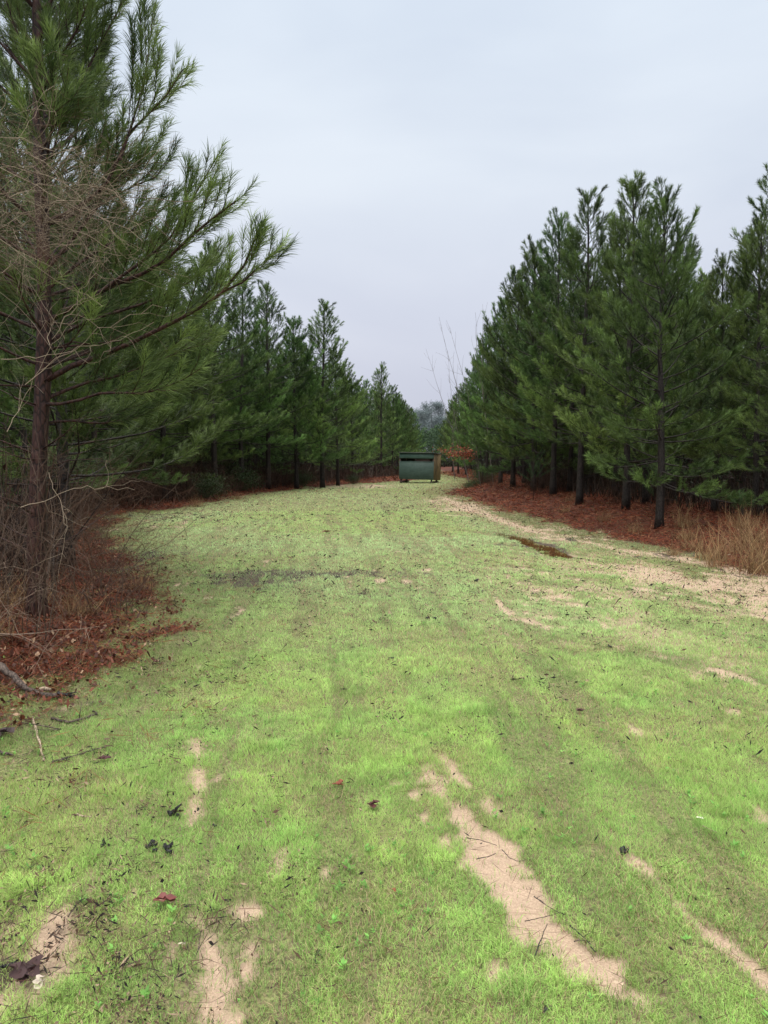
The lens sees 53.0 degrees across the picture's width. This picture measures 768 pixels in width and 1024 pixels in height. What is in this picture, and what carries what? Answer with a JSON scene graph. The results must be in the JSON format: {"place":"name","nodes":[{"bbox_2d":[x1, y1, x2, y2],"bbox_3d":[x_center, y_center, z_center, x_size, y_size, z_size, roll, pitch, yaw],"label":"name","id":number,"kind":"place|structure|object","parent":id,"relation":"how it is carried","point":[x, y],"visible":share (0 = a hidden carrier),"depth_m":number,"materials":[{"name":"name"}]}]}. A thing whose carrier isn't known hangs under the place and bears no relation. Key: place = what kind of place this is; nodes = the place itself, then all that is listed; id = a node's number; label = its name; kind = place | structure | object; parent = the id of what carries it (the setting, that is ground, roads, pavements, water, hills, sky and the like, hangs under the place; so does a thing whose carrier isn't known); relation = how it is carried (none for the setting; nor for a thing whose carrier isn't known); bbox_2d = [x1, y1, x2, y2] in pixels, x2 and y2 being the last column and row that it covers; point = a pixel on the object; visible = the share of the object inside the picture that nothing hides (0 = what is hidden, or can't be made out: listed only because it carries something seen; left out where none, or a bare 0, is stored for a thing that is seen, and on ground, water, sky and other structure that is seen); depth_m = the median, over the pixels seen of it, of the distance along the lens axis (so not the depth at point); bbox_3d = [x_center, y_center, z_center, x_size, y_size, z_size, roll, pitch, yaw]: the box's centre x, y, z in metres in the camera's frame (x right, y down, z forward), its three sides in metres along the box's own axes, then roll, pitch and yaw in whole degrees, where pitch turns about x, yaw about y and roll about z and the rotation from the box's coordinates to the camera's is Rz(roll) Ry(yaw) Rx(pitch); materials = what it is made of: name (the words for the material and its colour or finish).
{"place":"outdoors","nodes":[
{"label":"outdoors","id":0,"kind":"place"},
{"bbox_2d":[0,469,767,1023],"bbox_3d":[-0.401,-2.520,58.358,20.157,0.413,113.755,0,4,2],"label":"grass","id":1,"kind":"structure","parent":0,"point":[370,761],"depth_m":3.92,"materials":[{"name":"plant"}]},
{"bbox_2d":[0,462,767,1023],"bbox_3d":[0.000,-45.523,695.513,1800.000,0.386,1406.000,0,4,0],"label":"ground","id":2,"kind":"structure","parent":0,"point":[522,904],"depth_m":3.74,"materials":[{"name":"plant"}]},
{"bbox_2d":[0,265,35,454],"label":"pine tree","id":3,"kind":"object","parent":2,"relation":"on","point":[5,366],"visible":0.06,"depth_m":17.75,"materials":[{"name":"green plant"}]},
{"bbox_2d":[9,954,43,983],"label":"dead leaf","id":4,"kind":"object","parent":2,"relation":"on","point":[19,970],"visible":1,"depth_m":2.37,"materials":[{"name":"brown plant"}]},
{"bbox_2d":[0,560,54,608],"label":"dry grass clump","id":5,"kind":"object","parent":2,"relation":"on","point":[15,596],"visible":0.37,"depth_m":8.07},
{"bbox_2d":[0,657,75,698],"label":"fallen branch","id":6,"kind":"object","parent":2,"relation":"on","point":[14,676],"visible":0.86,"depth_m":5.28,"materials":[{"name":"wood"}]},
{"bbox_2d":[0,187,97,481],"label":"pine tree","id":7,"kind":"object","parent":2,"relation":"on","point":[53,429],"visible":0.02,"depth_m":18.77,"materials":[{"name":"green plant"}]},
{"bbox_2d":[0,505,99,678],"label":"bare shrub","id":8,"kind":"object","parent":2,"relation":"on","point":[3,634],"visible":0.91,"depth_m":5.93,"materials":[{"name":"plant"}]},
{"bbox_2d":[0,437,117,561],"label":"bare shrub","id":9,"kind":"object","parent":2,"relation":"on","point":[49,505],"visible":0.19,"depth_m":10.77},
{"bbox_2d":[0,89,128,517],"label":"pine tree","id":10,"kind":"object","parent":2,"relation":"on","point":[23,431],"visible":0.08,"depth_m":14.52,"materials":[{"name":"green plant"}]},
{"bbox_2d":[15,460,120,552],"bbox_3d":[-5.697,-0.108,12.849,2.614,2.000,2.906,0,4,0],"label":"bare shrub","id":11,"kind":"object","parent":2,"relation":"on","point":[83,511],"visible":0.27,"depth_m":12.91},
{"bbox_2d":[1,208,139,448],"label":"pine tree","id":12,"kind":"object","parent":2,"relation":"on","point":[117,378],"visible":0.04,"depth_m":25.10,"materials":[{"name":"green plant"}]},
{"bbox_2d":[0,378,161,621],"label":"bare shrub","id":13,"kind":"object","parent":2,"relation":"on","point":[1,554],"visible":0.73,"depth_m":7.37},
{"bbox_2d":[0,378,169,590],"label":"bare shrub","id":14,"kind":"object","parent":2,"relation":"on","point":[11,553],"visible":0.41,"depth_m":8.78,"materials":[{"name":"plant"}]},
{"bbox_2d":[0,458,173,577],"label":"bare shrub","id":15,"kind":"object","parent":2,"relation":"on","point":[101,544],"visible":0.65,"depth_m":10.29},
{"bbox_2d":[50,576,143,622],"bbox_3d":[-3.043,0.910,7.834,1.002,0.596,1.020,1,4,9],"label":"dry grass clump","id":16,"kind":"object","parent":2,"relation":"on","point":[77,608],"visible":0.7,"depth_m":7.78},
{"bbox_2d":[0,410,203,656],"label":"bare shrub","id":17,"kind":"object","parent":2,"relation":"on","point":[42,574],"visible":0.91,"depth_m":6.75,"materials":[{"name":"plant"}]},
{"bbox_2d":[15,217,188,502],"bbox_3d":[-8.999,-5.069,24.311,5.353,10.021,5.313,3,5,34],"label":"pine tree","id":18,"kind":"object","parent":2,"relation":"on","point":[140,476],"visible":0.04,"depth_m":24.23,"materials":[{"name":"green plant"}]},
{"bbox_2d":[0,453,224,602],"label":"bare shrub","id":19,"kind":"object","parent":2,"relation":"on","point":[102,548],"visible":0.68,"depth_m":8.72,"materials":[{"name":"plant"}]},
{"bbox_2d":[0,0,228,568],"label":"pine tree","id":20,"kind":"object","parent":2,"relation":"on","point":[61,382],"visible":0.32,"depth_m":10.77,"materials":[{"name":"green plant"}]},
{"bbox_2d":[47,510,190,623],"bbox_3d":[-2.835,0.651,7.997,1.386,1.403,1.766,3,5,33],"label":"bare shrub","id":21,"kind":"object","parent":2,"relation":"on","point":[129,601],"visible":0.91,"depth_m":7.98,"materials":[{"name":"plant"}]},
{"bbox_2d":[78,457,168,508],"bbox_3d":[-8.418,-0.774,24.569,2.916,1.994,2.439,-2,5,-31],"label":"brush shrub","id":22,"kind":"object","parent":2,"relation":"on","point":[132,492],"visible":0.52,"depth_m":24.70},
{"bbox_2d":[68,244,198,491],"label":"pine tree","id":23,"kind":"object","parent":2,"relation":"on","point":[187,370],"visible":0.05,"depth_m":28.23,"materials":[{"name":"green plant"}]},
{"bbox_2d":[111,561,165,594],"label":"dry grass clump","id":24,"kind":"object","parent":2,"relation":"on","point":[135,586],"visible":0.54,"depth_m":9.39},
{"bbox_2d":[0,0,302,619],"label":"pine tree","id":25,"kind":"object","parent":2,"relation":"on","point":[33,50],"visible":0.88,"depth_m":7.22,"materials":[{"name":"green plant"}]},
{"bbox_2d":[0,51,217,572],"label":"vine tangle","id":26,"kind":"object","parent":25,"relation":"hanging from","point":[57,199],"visible":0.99,"depth_m":6.20,"materials":[{"name":"plant"}]},
{"bbox_2d":[106,445,203,507],"bbox_3d":[-7.826,-1.077,25.244,3.176,2.925,3.833,1,4,15],"label":"brush shrub","id":27,"kind":"object","parent":2,"relation":"on","point":[154,486],"visible":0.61,"depth_m":25.30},
{"bbox_2d":[124,453,201,502],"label":"brush shrub","id":28,"kind":"object","parent":2,"relation":"on","point":[152,487],"visible":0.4,"depth_m":27.27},
{"bbox_2d":[87,232,239,499],"bbox_3d":[-8.140,-5.355,28.569,5.454,10.045,6.379,-2,5,-32],"label":"pine tree","id":29,"kind":"object","parent":2,"relation":"on","point":[161,451],"visible":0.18,"depth_m":28.39,"materials":[{"name":"green plant"}]},
{"bbox_2d":[103,314,223,480],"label":"pine tree","id":30,"kind":"object","parent":2,"relation":"on","point":[188,396],"visible":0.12,"depth_m":32.44,"materials":[{"name":"green plant"}]},
{"bbox_2d":[164,469,205,501],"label":"brush shrub","id":31,"kind":"object","parent":2,"relation":"on","point":[188,496],"visible":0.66,"depth_m":28.53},
{"bbox_2d":[143,452,227,499],"bbox_3d":[-7.913,-1.415,30.467,3.660,2.794,3.033,-2,4,-30],"label":"brush shrub","id":32,"kind":"object","parent":2,"relation":"on","point":[197,479],"visible":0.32,"depth_m":30.37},
{"bbox_2d":[143,297,253,479],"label":"pine tree","id":33,"kind":"object","parent":2,"relation":"on","point":[226,447],"visible":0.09,"depth_m":35.99,"materials":[{"name":"green plant"}]},
{"bbox_2d":[0,393,399,600],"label":"undergrowth","id":34,"kind":"object","parent":2,"relation":"on","point":[326,472],"visible":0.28,"depth_m":13.11,"materials":[{"name":"brown plant"}]},
{"bbox_2d":[182,467,234,499],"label":"evergreen bush","id":35,"kind":"object","parent":2,"relation":"on","point":[209,484],"visible":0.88,"depth_m":30.38,"materials":[{"name":"green plant"}]},
{"bbox_2d":[166,326,253,472],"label":"pine tree","id":36,"kind":"object","parent":2,"relation":"on","point":[246,456],"visible":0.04,"depth_m":43.71,"materials":[{"name":"green plant"}]},
{"bbox_2d":[168,289,263,471],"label":"pine tree","id":37,"kind":"object","parent":2,"relation":"on","point":[212,313],"visible":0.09,"depth_m":40.11,"materials":[{"name":"green plant"}]},
{"bbox_2d":[151,236,285,492],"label":"pine tree","id":38,"kind":"object","parent":2,"relation":"on","point":[224,304],"visible":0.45,"depth_m":34.12,"materials":[{"name":"green plant"}]},
{"bbox_2d":[221,462,264,491],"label":"evergreen bush","id":39,"kind":"object","parent":2,"relation":"on","point":[250,477],"visible":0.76,"depth_m":37.32,"materials":[{"name":"green plant"}]},
{"bbox_2d":[186,277,306,486],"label":"pine tree","id":40,"kind":"object","parent":2,"relation":"on","point":[242,398],"visible":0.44,"depth_m":38.05,"materials":[{"name":"green plant"}]},
{"bbox_2d":[217,339,294,474],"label":"pine tree","id":41,"kind":"object","parent":2,"relation":"on","point":[285,458],"visible":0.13,"depth_m":44.75,"materials":[{"name":"green plant"}]},
{"bbox_2d":[227,316,302,471],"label":"pine tree","id":42,"kind":"object","parent":2,"relation":"on","point":[289,430],"visible":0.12,"depth_m":48.88,"materials":[{"name":"green plant"}]},
{"bbox_2d":[216,279,324,489],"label":"pine tree","id":43,"kind":"object","parent":2,"relation":"on","point":[268,311],"visible":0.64,"depth_m":40.36,"materials":[{"name":"green plant"}]},
{"bbox_2d":[248,314,349,488],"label":"pine tree","id":44,"kind":"object","parent":2,"relation":"on","point":[307,360],"visible":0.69,"depth_m":42.55,"materials":[{"name":"green plant"}]},
{"bbox_2d":[259,337,339,468],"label":"pine tree","id":45,"kind":"object","parent":2,"relation":"on","point":[299,454],"visible":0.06,"depth_m":53.32,"materials":[{"name":"green plant"}]},
{"bbox_2d":[288,464,318,486],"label":"evergreen bush","id":46,"kind":"object","parent":2,"relation":"on","point":[304,479],"visible":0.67,"depth_m":45.43,"materials":[{"name":"green plant"}]},
{"bbox_2d":[275,299,379,487],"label":"pine tree","id":47,"kind":"object","parent":2,"relation":"on","point":[330,331],"visible":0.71,"depth_m":43.78,"materials":[{"name":"green plant"}]},
{"bbox_2d":[293,349,377,485],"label":"pine tree","id":48,"kind":"object","parent":2,"relation":"on","point":[360,458],"visible":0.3,"depth_m":48.12,"materials":[{"name":"green plant"}]},
{"bbox_2d":[325,374,391,477],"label":"pine tree","id":49,"kind":"object","parent":2,"relation":"on","point":[353,392],"visible":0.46,"depth_m":55.48,"materials":[{"name":"green plant"}]},
{"bbox_2d":[349,379,390,458],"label":"pine tree","id":50,"kind":"object","parent":2,"relation":"on","point":[366,385],"visible":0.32,"depth_m":77.79,"materials":[{"name":"green plant"}]},
{"bbox_2d":[357,362,402,475],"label":"pine tree","id":51,"kind":"object","parent":2,"relation":"on","point":[391,412],"visible":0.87,"depth_m":67.37,"materials":[{"name":"green plant"}]},
{"bbox_2d":[0,486,767,1023],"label":"chaff","id":52,"kind":"object","parent":2,"relation":"on","point":[116,954],"visible":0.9,"depth_m":3.58,"materials":[{"name":"brown plant"}]},
{"bbox_2d":[0,468,767,895],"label":"pine straw","id":53,"kind":"object","parent":2,"relation":"on","point":[474,492],"visible":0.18,"depth_m":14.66,"materials":[{"name":"plant"}]},
{"bbox_2d":[1,620,767,1016],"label":"weeds","id":54,"kind":"object","parent":2,"relation":"on","point":[333,916],"visible":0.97,"depth_m":3.11,"materials":[{"name":"green plant"}]},
{"bbox_2d":[367,379,402,466],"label":"pine tree","id":55,"kind":"object","parent":2,"relation":"on","point":[383,393],"visible":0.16,"depth_m":83.34,"materials":[{"name":"green plant"}]},
{"bbox_2d":[372,384,408,473],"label":"pine tree","id":56,"kind":"object","parent":2,"relation":"on","point":[396,408],"visible":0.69,"depth_m":71.40,"materials":[{"name":"green plant"}]},
{"bbox_2d":[382,393,415,473],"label":"pine tree","id":57,"kind":"object","parent":2,"relation":"on","point":[406,441],"visible":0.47,"depth_m":76.29,"materials":[{"name":"green plant"}]},
{"bbox_2d":[390,400,420,457],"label":"pine tree","id":58,"kind":"object","parent":2,"relation":"on","point":[411,419],"visible":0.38,"depth_m":84.29,"materials":[{"name":"green plant"}]},
{"bbox_2d":[398,452,440,482],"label":"dumpster","id":59,"kind":"object","parent":2,"relation":"on","point":[421,465],"visible":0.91,"depth_m":52.95,"materials":[{"name":"green paint"}]},
{"bbox_2d":[412,399,447,444],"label":"hazy tree","id":60,"kind":"object","parent":2,"relation":"on","point":[437,407],"visible":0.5,"depth_m":182.33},
{"bbox_2d":[395,423,495,466],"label":"woods","id":61,"kind":"object","parent":2,"relation":"on","point":[430,441],"visible":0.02,"depth_m":153.27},
{"bbox_2d":[436,400,469,471],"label":"pine tree","id":62,"kind":"object","parent":2,"relation":"on","point":[446,430],"visible":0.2,"depth_m":93.67,"materials":[{"name":"green plant"}]},
{"bbox_2d":[432,445,483,480],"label":"oak sapling","id":63,"kind":"object","parent":2,"relation":"on","point":[466,453],"visible":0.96,"depth_m":46.92,"materials":[{"name":"brown wood"}]},
{"bbox_2d":[441,386,475,473],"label":"pine tree","id":64,"kind":"object","parent":2,"relation":"on","point":[460,430],"visible":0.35,"depth_m":83.45,"materials":[{"name":"green plant"}]},
{"bbox_2d":[444,376,481,474],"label":"pine tree","id":65,"kind":"object","parent":2,"relation":"on","point":[466,379],"visible":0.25,"depth_m":74.39,"materials":[{"name":"green plant"}]},
{"bbox_2d":[447,362,498,476],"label":"pine tree","id":66,"kind":"object","parent":2,"relation":"on","point":[463,426],"visible":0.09,"depth_m":65.56,"materials":[{"name":"green plant"}]},
{"bbox_2d":[448,324,511,475],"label":"pine tree","id":67,"kind":"object","parent":2,"relation":"on","point":[471,400],"visible":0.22,"depth_m":49.44,"materials":[{"name":"green plant"}]},
{"bbox_2d":[454,348,509,466],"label":"pine tree","id":68,"kind":"object","parent":2,"relation":"on","point":[470,407],"visible":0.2,"depth_m":57.33,"materials":[{"name":"green plant"}]},
{"bbox_2d":[458,296,531,483],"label":"pine tree","id":69,"kind":"object","parent":2,"relation":"on","point":[468,411],"visible":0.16,"depth_m":42.61,"materials":[{"name":"green plant"}]},
{"bbox_2d":[457,262,568,486],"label":"pine tree","id":70,"kind":"object","parent":2,"relation":"on","point":[490,448],"visible":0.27,"depth_m":35.82,"materials":[{"name":"green plant"}]},
{"bbox_2d":[478,310,567,473],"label":"pine tree","id":71,"kind":"object","parent":2,"relation":"on","point":[508,461],"visible":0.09,"depth_m":38.33,"materials":[{"name":"green plant"}]},
{"bbox_2d":[496,533,571,559],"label":"puddle water","id":72,"kind":"structure","parent":2,"relation":"on","point":[534,545],"depth_m":14.24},
{"bbox_2d":[491,447,576,496],"bbox_3d":[5.842,-1.499,29.095,3.723,2.266,2.978,0,4,-7],"label":"brush shrub","id":73,"kind":"object","parent":2,"relation":"on","point":[540,491],"visible":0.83,"depth_m":29.31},
{"bbox_2d":[518,443,553,498],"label":"pine seedling","id":74,"kind":"object","parent":2,"relation":"on","point":[536,466],"visible":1,"depth_m":27.24,"materials":[{"name":"green plant"}]},
{"bbox_2d":[470,234,607,490],"bbox_3d":[6.435,-6.066,31.629,5.658,10.671,5.700,-2,4,-21],"label":"pine tree","id":75,"kind":"object","parent":2,"relation":"on","point":[523,300],"visible":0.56,"depth_m":31.31,"materials":[{"name":"green plant"}]},
{"bbox_2d":[482,257,606,488],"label":"pine tree","id":76,"kind":"object","parent":2,"relation":"on","point":[527,447],"visible":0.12,"depth_m":34.61,"materials":[{"name":"green plant"}]},
{"bbox_2d":[495,206,614,495],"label":"pine tree","id":77,"kind":"object","parent":2,"relation":"on","point":[546,284],"visible":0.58,"depth_m":27.34,"materials":[{"name":"green plant"}]},
{"bbox_2d":[508,247,613,492],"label":"pine tree","id":78,"kind":"object","parent":2,"relation":"on","point":[570,450],"visible":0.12,"depth_m":30.43,"materials":[{"name":"green plant"}]},
{"bbox_2d":[529,270,623,484],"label":"pine tree","id":79,"kind":"object","parent":2,"relation":"on","point":[563,450],"visible":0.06,"depth_m":33.97,"materials":[{"name":"green plant"}]},
{"bbox_2d":[509,184,645,504],"bbox_3d":[6.086,-4.956,23.310,3.884,9.637,4.064,3,5,37],"label":"pine tree","id":80,"kind":"object","parent":2,"relation":"on","point":[550,402],"visible":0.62,"depth_m":22.87,"materials":[{"name":"green plant"}]},
{"bbox_2d":[460,449,767,518],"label":"undergrowth","id":81,"kind":"object","parent":2,"relation":"on","point":[733,484],"visible":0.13,"depth_m":26.04,"materials":[{"name":"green plant"}]},
{"bbox_2d":[555,213,678,496],"bbox_3d":[7.766,-5.302,26.300,4.284,9.846,4.567,0,4,-5],"label":"pine tree","id":82,"kind":"object","parent":2,"relation":"on","point":[574,440],"visible":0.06,"depth_m":26.13,"materials":[{"name":"green plant"}]},
{"bbox_2d":[592,474,643,505],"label":"brush shrub","id":83,"kind":"object","parent":2,"relation":"on","point":[619,500],"visible":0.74,"depth_m":22.00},
{"bbox_2d":[550,169,728,509],"bbox_3d":[6.401,-4.466,20.396,4.133,8.982,4.834,0,4,0],"label":"pine tree","id":84,"kind":"object","parent":2,"relation":"on","point":[632,187],"visible":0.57,"depth_m":19.97,"materials":[{"name":"green plant"}]},
{"bbox_2d":[573,259,715,502],"bbox_3d":[7.842,-3.954,22.555,3.493,7.592,4.086,-1,4,-13],"label":"pine tree","id":85,"kind":"object","parent":2,"relation":"on","point":[644,489],"visible":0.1,"depth_m":22.31,"materials":[{"name":"green plant"}]},
{"bbox_2d":[584,229,739,499],"bbox_3d":[9.203,-4.577,24.439,4.601,8.613,4.566,-2,4,-29],"label":"pine tree","id":86,"kind":"object","parent":2,"relation":"on","point":[695,369],"visible":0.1,"depth_m":23.90,"materials":[{"name":"green plant"}]},
{"bbox_2d":[572,176,767,528],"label":"pine tree","id":87,"kind":"object","parent":2,"relation":"on","point":[687,264],"visible":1,"depth_m":16.10,"materials":[{"name":"green plant"}]},
{"bbox_2d":[667,502,705,527],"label":"dry grass clump","id":88,"kind":"object","parent":2,"relation":"on","point":[682,522],"visible":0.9,"depth_m":16.18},
{"bbox_2d":[665,529,713,551],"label":"dry grass clump","id":89,"kind":"object","parent":2,"relation":"on","point":[686,545],"visible":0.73,"depth_m":13.64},
{"bbox_2d":[654,272,740,486],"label":"pine tree","id":90,"kind":"object","parent":2,"relation":"on","point":[700,280],"visible":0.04,"depth_m":29.74,"materials":[{"name":"green plant"}]},
{"bbox_2d":[657,266,739,481],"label":"pine tree","id":91,"kind":"object","parent":2,"relation":"on","point":[704,275],"visible":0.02,"depth_m":33.76,"materials":[{"name":"green plant"}]},
{"bbox_2d":[686,542,731,569],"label":"dry grass clump","id":92,"kind":"object","parent":2,"relation":"on","point":[709,563],"visible":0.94,"depth_m":11.54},
{"bbox_2d":[654,248,767,511],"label":"pine tree","id":93,"kind":"object","parent":2,"relation":"on","point":[717,270],"visible":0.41,"depth_m":18.62,"materials":[{"name":"green plant"}]},
{"bbox_2d":[677,507,756,561],"bbox_3d":[5.383,0.467,12.338,1.524,1.058,1.424,-1,4,-19],"label":"dry grass clump","id":94,"kind":"object","parent":2,"relation":"on","point":[714,550],"visible":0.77,"depth_m":12.37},
{"bbox_2d":[681,210,767,515],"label":"pine tree","id":95,"kind":"object","parent":2,"relation":"on","point":[743,283],"visible":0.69,"depth_m":17.57,"materials":[{"name":"green plant"}]},
{"bbox_2d":[682,513,767,566],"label":"dry grass clump","id":96,"kind":"object","parent":2,"relation":"on","point":[750,545],"visible":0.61,"depth_m":11.68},
{"bbox_2d":[693,162,767,504],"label":"pine tree","id":97,"kind":"object","parent":2,"relation":"on","point":[763,207],"visible":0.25,"depth_m":20.33,"materials":[{"name":"green plant"}]},
{"bbox_2d":[697,297,767,489],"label":"pine tree","id":98,"kind":"object","parent":2,"relation":"on","point":[743,477],"visible":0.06,"depth_m":26.18,"materials":[{"name":"green plant"}]},
{"bbox_2d":[703,519,767,554],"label":"dry grass clump","id":99,"kind":"object","parent":2,"relation":"on","point":[743,543],"visible":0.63,"depth_m":12.92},
{"bbox_2d":[716,301,767,472],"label":"pine tree","id":100,"kind":"object","parent":2,"relation":"on","point":[762,408],"visible":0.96,"depth_m":15.86,"materials":[{"name":"green plant"}]},
{"bbox_2d":[716,504,767,527],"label":"dry grass clump","id":101,"kind":"object","parent":2,"relation":"on","point":[738,520],"visible":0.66,"depth_m":15.24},
{"bbox_2d":[719,524,767,577],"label":"dry grass clump","id":102,"kind":"object","parent":2,"relation":"on","point":[751,566],"visible":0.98,"depth_m":10.95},
{"bbox_2d":[719,498,767,542],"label":"dry grass clump","id":103,"kind":"object","parent":2,"relation":"on","point":[745,526],"visible":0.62,"depth_m":13.81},
{"bbox_2d":[0,0,767,460],"label":"sky","id":104,"kind":"structure","parent":0,"point":[411,148],"materials":[{"name":"white"}]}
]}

